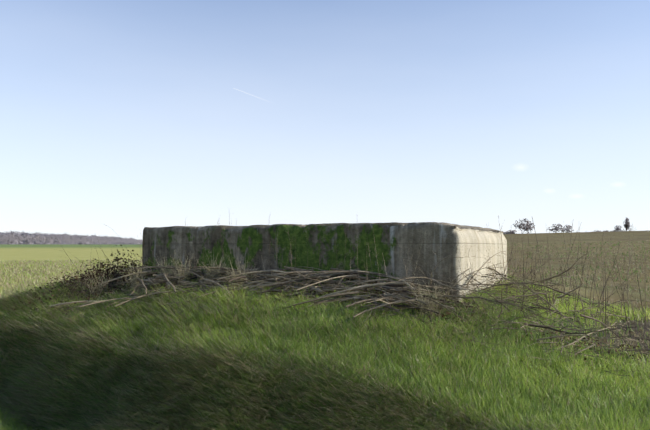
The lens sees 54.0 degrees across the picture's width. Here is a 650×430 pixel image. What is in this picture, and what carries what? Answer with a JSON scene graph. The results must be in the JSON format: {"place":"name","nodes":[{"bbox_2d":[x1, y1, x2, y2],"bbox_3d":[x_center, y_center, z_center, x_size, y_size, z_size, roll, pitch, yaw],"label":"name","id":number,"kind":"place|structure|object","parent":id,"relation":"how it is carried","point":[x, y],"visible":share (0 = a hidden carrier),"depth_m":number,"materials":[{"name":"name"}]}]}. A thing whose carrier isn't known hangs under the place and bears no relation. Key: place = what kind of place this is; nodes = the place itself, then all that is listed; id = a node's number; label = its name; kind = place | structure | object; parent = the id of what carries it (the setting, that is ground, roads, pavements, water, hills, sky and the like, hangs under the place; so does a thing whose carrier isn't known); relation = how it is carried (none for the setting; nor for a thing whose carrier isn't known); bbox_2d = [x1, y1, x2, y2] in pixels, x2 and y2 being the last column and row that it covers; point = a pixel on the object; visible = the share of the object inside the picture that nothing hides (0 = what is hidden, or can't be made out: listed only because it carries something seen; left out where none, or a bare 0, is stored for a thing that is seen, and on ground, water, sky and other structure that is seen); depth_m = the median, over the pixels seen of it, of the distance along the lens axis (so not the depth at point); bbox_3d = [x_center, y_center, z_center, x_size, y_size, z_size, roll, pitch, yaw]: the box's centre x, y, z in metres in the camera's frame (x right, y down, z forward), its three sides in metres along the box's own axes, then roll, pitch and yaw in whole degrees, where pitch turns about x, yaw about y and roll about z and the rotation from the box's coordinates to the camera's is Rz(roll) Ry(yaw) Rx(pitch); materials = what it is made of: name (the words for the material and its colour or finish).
{"place":"outdoors","nodes":[
{"label":"outdoors","id":0,"kind":"place"},
{"bbox_2d":[0,264,649,429],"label":"bank grass","id":1,"kind":"structure","parent":0,"point":[615,414],"depth_m":6.87,"materials":[{"name":"green plant"}]},
{"bbox_2d":[0,231,649,429],"bbox_3d":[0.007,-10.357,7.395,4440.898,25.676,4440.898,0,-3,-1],"label":"terrain","id":2,"kind":"structure","parent":0,"point":[22,252],"depth_m":13.24,"materials":[{"name":"green plant"}]},
{"bbox_2d":[0,259,141,297],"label":"young crop","id":3,"kind":"object","parent":2,"relation":"on","point":[52,267],"visible":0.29,"depth_m":30.93,"materials":[{"name":"green plant"}]},
{"bbox_2d":[0,230,142,244],"bbox_3d":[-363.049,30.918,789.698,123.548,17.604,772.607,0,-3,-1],"label":"woodland crowns","id":4,"kind":"object","parent":2,"relation":"on","point":[16,235],"visible":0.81,"depth_m":738.76,"materials":[{"name":"plant"}]},
{"bbox_2d":[1,234,141,243],"bbox_3d":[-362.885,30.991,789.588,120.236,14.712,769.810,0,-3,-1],"label":"distant forest","id":5,"kind":"object","parent":2,"relation":"on","point":[31,240],"visible":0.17,"depth_m":759.33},
{"bbox_2d":[25,225,153,325],"bbox_3d":[-3.860,0.923,10.699,3.883,1.605,2.971,-2,-3,35],"label":"bramble tangle","id":6,"kind":"object","parent":2,"relation":"on","point":[75,283],"visible":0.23,"depth_m":10.16,"materials":[{"name":"brown plant"}]},
{"bbox_2d":[3,245,165,314],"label":"bramble leaves","id":7,"kind":"object","parent":6,"relation":"attached to","point":[99,270],"visible":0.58,"depth_m":10.45,"materials":[{"name":"green plant"}]},
{"bbox_2d":[63,246,448,319],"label":"dry grass tufts","id":8,"kind":"object","parent":2,"relation":"on","point":[207,276],"visible":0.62,"depth_m":9.59,"materials":[{"name":"plant"}]},
{"bbox_2d":[48,259,503,325],"bbox_3d":[-0.857,1.079,8.918,6.444,0.901,2.378,-1,-3,27],"label":"brush pile","id":9,"kind":"object","parent":2,"relation":"on","point":[260,281],"visible":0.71,"depth_m":8.62,"materials":[{"name":"brown wood"}]},
{"bbox_2d":[138,209,430,295],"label":"dry weed stems","id":10,"kind":"object","parent":2,"relation":"on","point":[307,261],"visible":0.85,"depth_m":8.76,"materials":[{"name":"brown plant"}]},
{"bbox_2d":[142,222,506,300],"bbox_3d":[0.088,1.153,11.236,5.524,1.903,3.624,-1,-3,26],"label":"bunker","id":11,"kind":"object","parent":2,"relation":"on","point":[440,240],"visible":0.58,"depth_m":9.38,"materials":[{"name":"concrete"}]},
{"bbox_2d":[57,274,649,400],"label":"leaf litter","id":12,"kind":"object","parent":2,"relation":"on","point":[569,338],"visible":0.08,"depth_m":7.66,"materials":[{"name":"plant"}]},
{"bbox_2d":[381,215,649,377],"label":"bare shrubs","id":13,"kind":"object","parent":2,"relation":"on","point":[524,285],"visible":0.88,"depth_m":8.27,"materials":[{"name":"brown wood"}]},
{"bbox_2d":[503,218,647,233],"bbox_3d":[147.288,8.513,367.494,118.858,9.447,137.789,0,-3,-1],"label":"distant trees","id":14,"kind":"object","parent":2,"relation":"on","point":[627,224],"visible":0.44,"depth_m":315.19,"materials":[{"name":"green plant"}]},
{"bbox_2d":[0,0,649,239],"label":"sky","id":15,"kind":"structure","parent":0,"point":[127,117],"materials":[{"name":"blue"}]},
{"bbox_2d":[507,240,649,349],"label":"dry weeds","id":16,"kind":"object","parent":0,"point":[599,279],"depth_m":21.71,"materials":[{"name":"brown plant"}]}
]}

